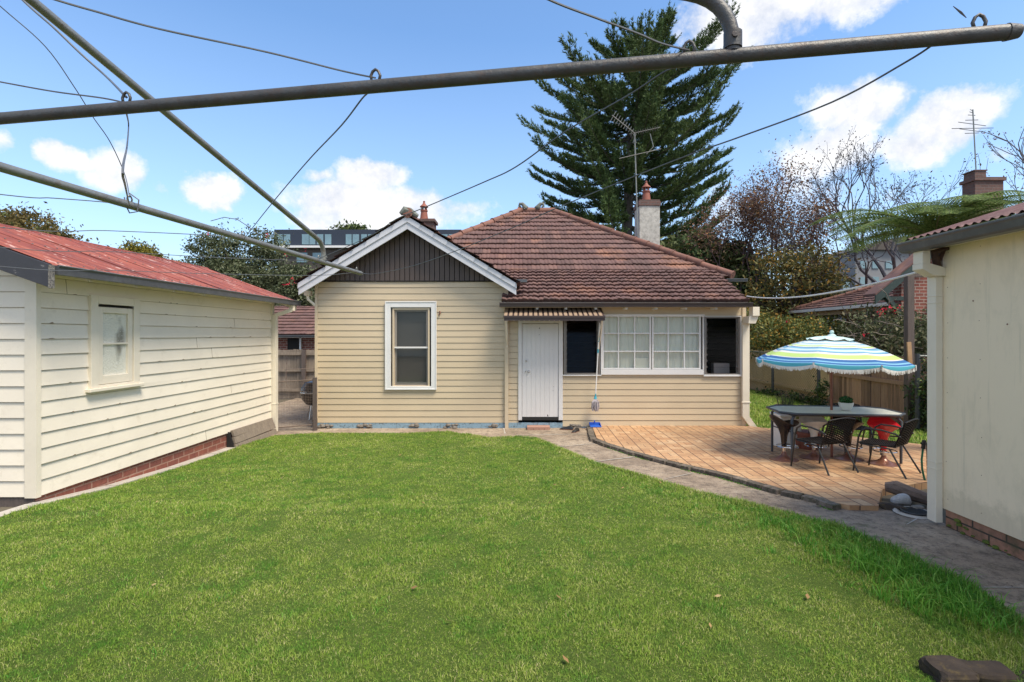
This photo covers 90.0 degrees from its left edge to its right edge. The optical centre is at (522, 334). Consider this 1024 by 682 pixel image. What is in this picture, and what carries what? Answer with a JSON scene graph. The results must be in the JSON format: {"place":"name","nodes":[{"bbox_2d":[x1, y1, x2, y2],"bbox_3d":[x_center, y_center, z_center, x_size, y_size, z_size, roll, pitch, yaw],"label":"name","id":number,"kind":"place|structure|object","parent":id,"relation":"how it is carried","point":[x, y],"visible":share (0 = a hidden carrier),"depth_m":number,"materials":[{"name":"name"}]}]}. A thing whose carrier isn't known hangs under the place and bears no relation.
{"place":"outdoors","nodes":[
{"label":"outdoors","id":0,"kind":"place"},
{"bbox_2d":[274,306,314,367],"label":"brick garage","id":1,"kind":"structure","parent":0,"point":[296,328],"depth_m":19.29,"materials":[{"name":"red brick"}]},
{"bbox_2d":[287,338,298,367],"bbox_3d":[-8.550,0.770,19.160,0.475,1.260,0.060,0,0,0],"label":"window","id":2,"kind":"structure","parent":1,"relation":"in","point":[292,343],"depth_m":19.13,"materials":[{"name":"black glass"}]},
{"bbox_2d":[0,336,945,523],"bbox_3d":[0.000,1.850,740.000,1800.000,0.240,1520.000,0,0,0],"label":"ground","id":3,"kind":"structure","parent":0,"point":[886,498],"depth_m":5.49,"materials":[{"name":"grey concrete"}]},
{"bbox_2d":[0,201,109,246],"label":"brown leafed tree","id":4,"kind":"object","parent":3,"relation":"on","point":[22,218],"visible":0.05,"depth_m":21.85,"materials":[{"name":"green plant"}]},
{"bbox_2d":[0,447,235,516],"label":"concrete kerb","id":5,"kind":"structure","parent":3,"relation":"on","point":[105,487],"depth_m":6.19,"materials":[{"name":"grey concrete"}]},
{"bbox_2d":[0,224,301,506],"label":"cream shed","id":6,"kind":"structure","parent":3,"relation":"on","point":[107,376],"depth_m":6.30,"materials":[{"name":"paint"}]},
{"bbox_2d":[85,295,143,392],"bbox_3d":[-4.942,0.102,6.216,0.095,1.117,0.828,0,0,0],"label":"window","id":7,"kind":"structure","parent":6,"relation":"in","point":[114,333],"depth_m":6.20,"materials":[{"name":"beige paint"}]},
{"bbox_2d":[115,236,195,264],"bbox_3d":[-17.664,-1.364,24.878,5.455,6.745,3.327,0,0,0],"label":"yellow shrub","id":8,"kind":"object","parent":3,"relation":"on","point":[145,248],"visible":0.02,"depth_m":24.62,"materials":[{"name":"green plant"}]},
{"bbox_2d":[180,217,319,305],"bbox_3d":[-13.309,-1.819,25.273,9.766,7.693,5.453,0,0,0],"label":"coral tree","id":9,"kind":"object","parent":3,"relation":"on","point":[268,277],"visible":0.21,"depth_m":24.91,"materials":[{"name":"green plant"}]},
{"bbox_2d":[227,418,276,446],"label":"leaning boards","id":10,"kind":"object","parent":3,"relation":"on","point":[244,434],"visible":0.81,"depth_m":9.17,"materials":[{"name":"beige wood"}]},
{"bbox_2d":[278,349,314,398],"bbox_3d":[-7.947,1.194,15.530,5.106,1.512,0.181,0,0,0],"label":"paling fence","id":11,"kind":"object","parent":3,"relation":"on","point":[287,359],"visible":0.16,"depth_m":15.60,"materials":[{"name":"wood"}]},
{"bbox_2d":[328,219,375,229],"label":"distant tree","id":12,"kind":"object","parent":3,"relation":"on","point":[351,226],"visible":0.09,"depth_m":89.11,"materials":[{"name":"green plant"}]},
{"bbox_2d":[274,230,459,308],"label":"apartment building","id":13,"kind":"structure","parent":3,"relation":"on","point":[332,240],"depth_m":70.00,"materials":[{"name":"white paint"}]},
{"bbox_2d":[284,234,289,243],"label":"window","id":14,"kind":"structure","parent":13,"relation":"in","point":[287,236],"depth_m":69.91,"materials":[{"name":"glass"}]},
{"bbox_2d":[302,234,308,243],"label":"window","id":15,"kind":"structure","parent":13,"relation":"in","point":[305,237],"depth_m":69.91,"materials":[{"name":"glass"}]},
{"bbox_2d":[309,235,314,243],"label":"window","id":16,"kind":"structure","parent":13,"relation":"in","point":[311,240],"depth_m":69.91,"materials":[{"name":"glass"}]},
{"bbox_2d":[313,253,320,258],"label":"window","id":17,"kind":"structure","parent":13,"relation":"in","point":[314,254],"depth_m":70.21,"materials":[{"name":"glass"}]},
{"bbox_2d":[325,234,330,243],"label":"window","id":18,"kind":"structure","parent":13,"relation":"in","point":[327,236],"depth_m":69.91,"materials":[{"name":"glass"}]},
{"bbox_2d":[346,234,351,243],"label":"window","id":19,"kind":"structure","parent":13,"relation":"in","point":[348,236],"depth_m":69.91,"materials":[{"name":"glass"}]},
{"bbox_2d":[353,234,358,243],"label":"window","id":20,"kind":"structure","parent":13,"relation":"in","point":[355,236],"depth_m":69.91,"materials":[{"name":"glass"}]},
{"bbox_2d":[0,0,1023,275],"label":"rotary clothesline","id":21,"kind":"object","parent":3,"relation":"on","point":[732,50],"visible":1,"depth_m":1.07,"materials":[{"name":"grey metal"}]},
{"bbox_2d":[293,181,759,428],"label":"weatherboard house","id":22,"kind":"structure","parent":3,"relation":"on","point":[502,332],"depth_m":10.55,"materials":[{"name":"beige paint"}]},
{"bbox_2d":[278,368,317,430],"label":"wire gate","id":23,"kind":"structure","parent":22,"relation":"attached to","point":[315,418],"depth_m":10.30,"materials":[{"name":"grey metal"}]},
{"bbox_2d":[385,301,436,389],"bbox_3d":[-2.299,0.225,10.591,1.058,1.817,0.173,0,0,0],"label":"window","id":24,"kind":"structure","parent":22,"relation":"in","point":[410,326],"depth_m":10.59,"materials":[{"name":"white paint"}]},
{"bbox_2d":[522,324,557,416],"bbox_3d":[0.362,0.737,10.540,0.745,1.914,0.080,0,0,0],"label":"door","id":25,"kind":"structure","parent":22,"relation":"in","point":[539,341],"depth_m":10.55,"materials":[{"name":"paint"}]},
{"bbox_2d":[563,320,600,375],"bbox_3d":[1.221,0.237,10.580,0.790,1.221,0.140,0,0,0],"label":"louvre window","id":26,"kind":"structure","parent":22,"relation":"in","point":[565,373],"depth_m":10.53,"materials":[{"name":"metal"}]},
{"bbox_2d":[591,323,599,411],"bbox_3d":[1.479,0.661,10.386,0.135,1.807,0.149,0,0,39],"label":"mop","id":27,"kind":"object","parent":22,"relation":"hanging from","point":[595,404],"visible":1,"depth_m":10.38,"materials":[{"name":"white paint"}]},
{"bbox_2d":[610,112,659,237],"bbox_3d":[3.275,-4.405,14.929,1.516,4.061,0.494,0,0,0],"label":"tv antenna","id":28,"kind":"object","parent":22,"relation":"attached to","point":[634,134],"visible":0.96,"depth_m":14.98,"materials":[{"name":"grey metal"}]},
{"bbox_2d":[600,314,704,374],"bbox_3d":[2.673,0.204,10.572,2.134,1.243,0.115,0,0,0],"label":"window","id":29,"kind":"structure","parent":22,"relation":"in","point":[630,344],"depth_m":10.61,"materials":[{"name":"white paint"}]},
{"bbox_2d":[703,316,741,375],"bbox_3d":[4.109,0.236,10.580,0.779,1.244,0.140,0,0,0],"label":"louvre window","id":30,"kind":"structure","parent":22,"relation":"in","point":[738,318],"depth_m":10.53,"materials":[{"name":"metal"}]},
{"bbox_2d":[746,272,916,298],"bbox_3d":[4.079,-0.654,7.455,0.021,0.250,5.650,0,0,8],"label":"overhead cable","id":31,"kind":"object","parent":22,"relation":"attached to","point":[905,275],"visible":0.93,"depth_m":6.23,"materials":[{"name":"white paint"}]},
{"bbox_2d":[516,0,753,241],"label":"pine tree","id":32,"kind":"object","parent":3,"relation":"on","point":[642,111],"visible":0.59,"depth_m":28.90,"materials":[{"name":"green plant"}]},
{"bbox_2d":[587,427,840,509],"bbox_3d":[1.960,1.827,7.622,0.690,0.325,5.672,0,0,-18],"label":"brick edging","id":33,"kind":"object","parent":3,"relation":"on","point":[823,502],"visible":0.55,"depth_m":6.22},
{"bbox_2d":[660,229,774,330],"bbox_3d":[7.697,-1.628,26.163,10.525,7.413,5.760,0,0,0],"label":"conifer tree","id":34,"kind":"object","parent":3,"relation":"on","point":[676,245],"visible":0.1,"depth_m":24.26,"materials":[{"name":"green plant"}]},
{"bbox_2d":[668,135,854,347],"bbox_3d":[10.972,-3.374,23.742,8.047,10.886,6.480,0,0,0],"label":"autumn tree","id":35,"kind":"object","parent":3,"relation":"on","point":[754,213],"visible":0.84,"depth_m":23.32,"materials":[{"name":"brown plant"}]},
{"bbox_2d":[750,351,819,404],"bbox_3d":[7.860,1.295,18.779,0.090,1.510,10.447,0,0,0],"label":"chain link fence","id":36,"kind":"object","parent":3,"relation":"on","point":[772,372],"visible":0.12,"depth_m":15.73,"materials":[{"name":"metal"}]},
{"bbox_2d":[750,350,828,405],"bbox_3d":[8.113,1.249,19.804,0.086,1.503,12.408,0,0,0],"label":"tan fence","id":37,"kind":"object","parent":3,"relation":"on","point":[824,375],"visible":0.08,"depth_m":15.66,"materials":[{"name":"brown wood"}]},
{"bbox_2d":[756,375,829,405],"bbox_3d":[7.801,1.601,14.869,0.749,1.082,3.778,0,0,0],"label":"climbing plant","id":38,"kind":"object","parent":3,"relation":"on","point":[811,400],"visible":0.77,"depth_m":13.76,"materials":[{"name":"green plant"}]},
{"bbox_2d":[733,231,862,335],"bbox_3d":[11.365,-1.100,21.689,6.019,6.299,3.844,0,0,0],"label":"maple tree","id":39,"kind":"object","parent":3,"relation":"on","point":[802,270],"visible":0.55,"depth_m":21.07,"materials":[{"name":"green plant"}]},
{"bbox_2d":[746,300,867,363],"bbox_3d":[9.829,0.312,18.428,5.508,3.442,5.049,0,0,0],"label":"shrub","id":40,"kind":"object","parent":3,"relation":"on","point":[781,332],"visible":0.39,"depth_m":17.32,"materials":[{"name":"green plant"}]},
{"bbox_2d":[789,237,912,326],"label":"grey building","id":41,"kind":"structure","parent":3,"relation":"on","point":[874,272],"depth_m":62.00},
{"bbox_2d":[860,277,864,283],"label":"window","id":42,"kind":"structure","parent":41,"relation":"in","point":[862,280],"depth_m":61.90,"materials":[{"name":"glass"}]},
{"bbox_2d":[860,261,866,267],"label":"window","id":43,"kind":"structure","parent":41,"relation":"in","point":[862,262],"depth_m":61.90,"materials":[{"name":"glass"}]},
{"bbox_2d":[885,261,891,267],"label":"window","id":44,"kind":"structure","parent":41,"relation":"in","point":[887,265],"depth_m":61.90,"materials":[{"name":"glass"}]},
{"bbox_2d":[786,288,926,390],"bbox_3d":[9.835,0.399,12.906,4.436,3.768,4.985,0,0,0],"label":"tangled shrub","id":45,"kind":"object","parent":3,"relation":"on","point":[885,330],"visible":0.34,"depth_m":12.66,"materials":[{"name":"green plant"}]},
{"bbox_2d":[749,119,974,286],"bbox_3d":[14.572,-3.682,21.852,8.068,11.420,8.757,0,0,41],"label":"bare tree","id":46,"kind":"object","parent":3,"relation":"on","point":[869,253],"visible":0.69,"depth_m":22.08,"materials":[{"name":"brown plant"}]},
{"bbox_2d":[827,356,926,427],"bbox_3d":[8.090,1.214,11.847,0.071,1.533,3.407,0,0,0],"label":"brown paling fence","id":47,"kind":"object","parent":3,"relation":"on","point":[880,389],"visible":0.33,"depth_m":11.84,"materials":[{"name":"brown wood"}]},
{"bbox_2d":[789,170,1006,391],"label":"neighbour brick house","id":48,"kind":"structure","parent":3,"relation":"on","point":[973,182],"depth_m":15.20,"materials":[{"name":"brick"}]},
{"bbox_2d":[952,109,985,168],"bbox_3d":[13.755,-5.407,15.646,1.361,2.922,0.128,0,0,0],"label":"tv antenna","id":49,"kind":"object","parent":48,"relation":"attached to","point":[973,115],"visible":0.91,"depth_m":15.60,"materials":[{"name":"grey metal"}]},
{"bbox_2d":[890,493,911,504],"bbox_3d":[3.858,1.679,5.217,0.203,0.112,0.128,0,0,0],"label":"pale rock","id":50,"kind":"object","parent":3,"relation":"on","point":[902,499],"visible":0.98,"depth_m":5.18,"materials":[{"name":"stone"}]},
{"bbox_2d":[885,481,926,504],"bbox_3d":[4.078,1.642,5.342,0.485,0.192,0.250,0,0,41],"label":"driftwood log","id":51,"kind":"object","parent":3,"relation":"on","point":[913,493],"visible":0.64,"depth_m":5.30,"materials":[{"name":"brown wood"}]},
{"bbox_2d":[900,357,926,430],"bbox_3d":[8.509,1.046,10.214,2.156,2.053,1.406,0,0,-25],"label":"ivy hedge","id":52,"kind":"object","parent":3,"relation":"on","point":[922,393],"visible":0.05,"depth_m":10.05,"materials":[{"name":"green plant"}]},
{"bbox_2d":[910,505,924,508],"bbox_3d":[3.846,1.701,4.984,0.135,0.080,0.099,0,0,0],"label":"rubble stone","id":53,"kind":"object","parent":3,"relation":"on","point":[918,506],"visible":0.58,"depth_m":4.96,"materials":[{"name":"grey stone"}]},
{"bbox_2d":[915,354,926,428],"bbox_3d":[8.653,1.215,10.050,1.897,1.670,0.090,0,0,0],"label":"ivy covered fence","id":54,"kind":"object","parent":3,"relation":"on","point":[917,376],"visible":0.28,"depth_m":10.03,"materials":[{"name":"plant"}]},
{"bbox_2d":[920,440,926,479],"bbox_3d":[4.722,1.530,6.000,0.116,0.591,0.044,0,0,0],"label":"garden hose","id":55,"kind":"object","parent":3,"relation":"on","point":[923,443],"visible":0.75,"depth_m":5.99,"materials":[{"name":"green plastic"}]},
{"bbox_2d":[865,170,1005,261],"bbox_3d":[17.783,-2.497,21.584,5.030,8.994,4.931,0,0,-37],"label":"bare tree","id":56,"kind":"object","parent":3,"relation":"on","point":[922,190],"visible":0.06,"depth_m":22.04,"materials":[{"name":"brown plant"}]},
{"bbox_2d":[897,202,1023,560],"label":"cream outbuilding","id":57,"kind":"structure","parent":3,"relation":"on","point":[975,386],"depth_m":4.20,"materials":[{"name":"beige paint"}]},
{"bbox_2d":[960,126,1023,207],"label":"bare tree","id":58,"kind":"object","parent":3,"relation":"on","point":[1017,162],"visible":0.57,"depth_m":22.53,"materials":[{"name":"brown plant"}]},
{"bbox_2d":[0,430,1023,681],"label":"lawn","id":59,"kind":"structure","parent":0,"point":[432,617],"depth_m":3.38,"materials":[{"name":"plant"}]},
{"bbox_2d":[30,453,814,662],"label":"fallen leaves","id":60,"kind":"object","parent":59,"relation":"on","point":[717,595],"visible":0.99,"depth_m":3.27,"materials":[{"name":"brown plant"}]},
{"bbox_2d":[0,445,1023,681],"bbox_3d":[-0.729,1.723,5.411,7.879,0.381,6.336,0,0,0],"label":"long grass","id":61,"kind":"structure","parent":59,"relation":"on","point":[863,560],"depth_m":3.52,"materials":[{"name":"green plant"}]},
{"bbox_2d":[918,655,979,681],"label":"border stone","id":62,"kind":"object","parent":59,"relation":"on","point":[943,668],"visible":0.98,"depth_m":2.49,"materials":[{"name":"grey stone"}]},
{"bbox_2d":[957,658,1020,681],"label":"border stone","id":63,"kind":"object","parent":59,"relation":"on","point":[991,671],"visible":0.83,"depth_m":2.49,"materials":[{"name":"grey stone"}]},
{"bbox_2d":[1015,667,1023,681],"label":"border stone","id":64,"kind":"object","parent":59,"relation":"on","point":[1022,673],"visible":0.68,"depth_m":2.52,"materials":[{"name":"grey stone"}]},
{"bbox_2d":[0,0,1023,296],"label":"sky","id":65,"kind":"structure","parent":0,"point":[396,150],"materials":[{"name":"blue"}]},
{"bbox_2d":[271,398,1023,618],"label":"path","id":66,"kind":"structure","parent":0,"point":[998,572],"depth_m":4.90,"materials":[{"name":"concrete"}]},
{"bbox_2d":[300,380,312,419],"bbox_3d":[-4.850,1.499,11.900,0.604,0.884,0.604,0,0,0],"label":"kettle barbecue","id":67,"kind":"object","parent":66,"relation":"on","point":[305,395],"visible":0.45,"depth_m":11.66,"materials":[{"name":"silver metal"}]},
{"bbox_2d":[527,425,549,429],"bbox_3d":[0.319,1.904,10.419,0.462,0.090,0.242,0,0,0],"label":"doorstep brick","id":68,"kind":"object","parent":66,"relation":"on","point":[538,427],"visible":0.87,"depth_m":10.30,"materials":[{"name":"brick"}]},
{"bbox_2d":[560,426,573,429],"bbox_3d":[0.883,1.871,10.307,0.275,0.080,0.094,0,0,20],"label":"shoe","id":69,"kind":"object","parent":66,"relation":"on","point":[568,428],"visible":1,"depth_m":10.27,"materials":[{"name":"black plastic"}]},
{"bbox_2d":[571,427,579,432],"bbox_3d":[1.031,1.866,10.021,0.094,0.080,0.275,0,0,30],"label":"shoe","id":70,"kind":"object","parent":66,"relation":"on","point":[576,429],"visible":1,"depth_m":10.00,"materials":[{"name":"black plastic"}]},
{"bbox_2d":[503,428,917,523],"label":"path joints","id":71,"kind":"object","parent":66,"relation":"on","point":[629,457],"visible":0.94,"depth_m":7.51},
{"bbox_2d":[608,447,830,509],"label":"kerb weeds","id":72,"kind":"object","parent":66,"relation":"on","point":[708,474],"visible":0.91,"depth_m":6.38,"materials":[{"name":"green plant"}]},
{"bbox_2d":[508,431,1012,586],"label":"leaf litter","id":73,"kind":"object","parent":66,"relation":"on","point":[812,509],"visible":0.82,"depth_m":4.87,"materials":[{"name":"brown plant"}]},
{"bbox_2d":[878,502,907,510],"bbox_3d":[3.627,1.698,5.014,0.261,0.085,0.083,0,0,25],"label":"kerb fragment","id":74,"kind":"object","parent":66,"relation":"on","point":[886,506],"visible":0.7,"depth_m":5.01,"materials":[{"name":"stone"}]},
{"bbox_2d":[892,506,926,518],"bbox_3d":[3.734,1.694,4.884,0.340,0.034,0.340,0,0,0],"label":"drain grate","id":75,"kind":"object","parent":66,"relation":"on","point":[911,512],"visible":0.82,"depth_m":4.86,"materials":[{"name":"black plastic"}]},
{"bbox_2d":[592,426,926,510],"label":"patio","id":76,"kind":"structure","parent":0,"point":[744,451],"depth_m":7.17,"materials":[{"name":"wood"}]},
{"bbox_2d":[589,420,601,426],"bbox_3d":[1.477,1.809,10.416,0.226,0.104,0.251,0,0,0],"label":"dustpan","id":77,"kind":"object","parent":76,"relation":"on","point":[594,424],"visible":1,"depth_m":10.52,"materials":[{"name":"blue plastic"}]},
{"bbox_2d":[769,414,798,461],"bbox_3d":[3.667,1.430,7.173,0.390,0.636,0.377,0,0,-10],"label":"bar stool","id":78,"kind":"object","parent":76,"relation":"on","point":[784,426],"visible":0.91,"depth_m":7.12,"materials":[{"name":"brown metal"}]},
{"bbox_2d":[770,412,800,447],"bbox_3d":[4.205,1.523,8.172,0.360,0.530,0.360,0,0,0],"label":"white planter","id":79,"kind":"object","parent":76,"relation":"on","point":[776,437],"visible":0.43,"depth_m":8.03,"materials":[{"name":"plastic"}]},
{"bbox_2d":[774,393,794,404],"bbox_3d":[4.205,1.098,8.172,0.350,0.315,0.350,0,0,0],"label":"plant","id":80,"kind":"object","parent":79,"relation":"on","point":[785,402],"visible":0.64,"depth_m":8.18,"materials":[{"name":"green plant"}]},
{"bbox_2d":[795,437,800,448],"bbox_3d":[4.365,1.658,8.072,0.230,0.260,0.226,0,0,0],"label":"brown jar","id":81,"kind":"object","parent":76,"relation":"on","point":[798,443],"visible":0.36,"depth_m":7.99,"materials":[{"name":"ceramic"}]},
{"bbox_2d":[796,403,824,449],"bbox_3d":[4.464,1.427,7.987,0.529,0.708,0.531,0,0,0],"label":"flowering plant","id":82,"kind":"object","parent":76,"relation":"on","point":[803,433],"visible":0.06,"depth_m":7.91,"materials":[{"name":"green plant"}]},
{"bbox_2d":[799,416,828,460],"bbox_3d":[4.141,1.435,7.276,0.377,0.636,0.390,0,0,10],"label":"bar stool","id":83,"kind":"object","parent":76,"relation":"on","point":[818,422],"visible":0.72,"depth_m":7.25,"materials":[{"name":"grey metal"}]},
{"bbox_2d":[790,417,858,475],"bbox_3d":[3.860,1.379,6.561,0.508,0.702,0.616,0,-2,-18],"label":"wicker chair","id":84,"kind":"object","parent":76,"relation":"on","point":[834,436],"visible":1,"depth_m":6.38,"materials":[{"name":"black wicker"}]},
{"bbox_2d":[766,405,905,463],"bbox_3d":[4.440,1.420,7.330,1.669,0.700,0.850,0,0,6],"label":"patio table","id":85,"kind":"object","parent":76,"relation":"on","point":[793,411],"visible":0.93,"depth_m":7.21,"materials":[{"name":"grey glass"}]},
{"bbox_2d":[838,396,853,410],"bbox_3d":[4.614,0.974,7.310,0.196,0.207,0.196,0,0,0],"label":"potted plant","id":86,"kind":"object","parent":85,"relation":"on","point":[847,404],"visible":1,"depth_m":7.26,"materials":[{"name":"green plant"}]},
{"bbox_2d":[755,330,916,456],"bbox_3d":[4.403,0.846,7.360,1.856,1.822,1.856,0,0,19],"label":"beach umbrella","id":87,"kind":"object","parent":76,"relation":"on","point":[831,352],"visible":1,"depth_m":6.80,"materials":[{"name":"multicoloured fabric"}]},
{"bbox_2d":[833,417,864,461],"bbox_3d":[4.588,1.432,7.202,0.377,0.636,0.390,0,0,0],"label":"bar stool","id":88,"kind":"object","parent":76,"relation":"on","point":[845,456],"visible":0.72,"depth_m":7.16,"materials":[{"name":"brown metal"}]},
{"bbox_2d":[828,403,881,454],"bbox_3d":[5.045,1.425,7.816,0.508,0.702,0.616,0,0,8],"label":"wicker chair","id":89,"kind":"object","parent":76,"relation":"on","point":[861,427],"visible":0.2,"depth_m":7.92,"materials":[{"name":"black wicker"}]},
{"bbox_2d":[867,417,900,466],"bbox_3d":[4.859,1.420,6.888,0.377,0.636,0.390,0,0,20],"label":"bar stool","id":90,"kind":"object","parent":76,"relation":"on","point":[873,422],"visible":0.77,"depth_m":6.87,"materials":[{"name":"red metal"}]},
{"bbox_2d":[852,418,921,478],"bbox_3d":[4.561,1.373,6.412,0.508,0.702,0.616,0,-2,-36],"label":"wicker chair","id":91,"kind":"object","parent":76,"relation":"on","point":[906,432],"visible":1,"depth_m":6.32,"materials":[{"name":"black wicker"}]},
{"bbox_2d":[746,389,926,443],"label":"side lawn","id":92,"kind":"structure","parent":0,"point":[805,428],"depth_m":11.55,"materials":[{"name":"plant"}]},
{"bbox_2d":[904,273,922,422],"bbox_3d":[8.591,0.324,10.377,1.726,3.152,0.185,0,0,0],"label":"timber post","id":93,"kind":"object","parent":92,"relation":"on","point":[909,318],"visible":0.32,"depth_m":10.35,"materials":[{"name":"wood"}]},
{"bbox_2d":[807,190,1023,266],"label":"tree fern","id":94,"kind":"object","parent":92,"relation":"on","point":[934,216],"visible":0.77,"depth_m":7.33,"materials":[{"name":"green plant"}]}
]}

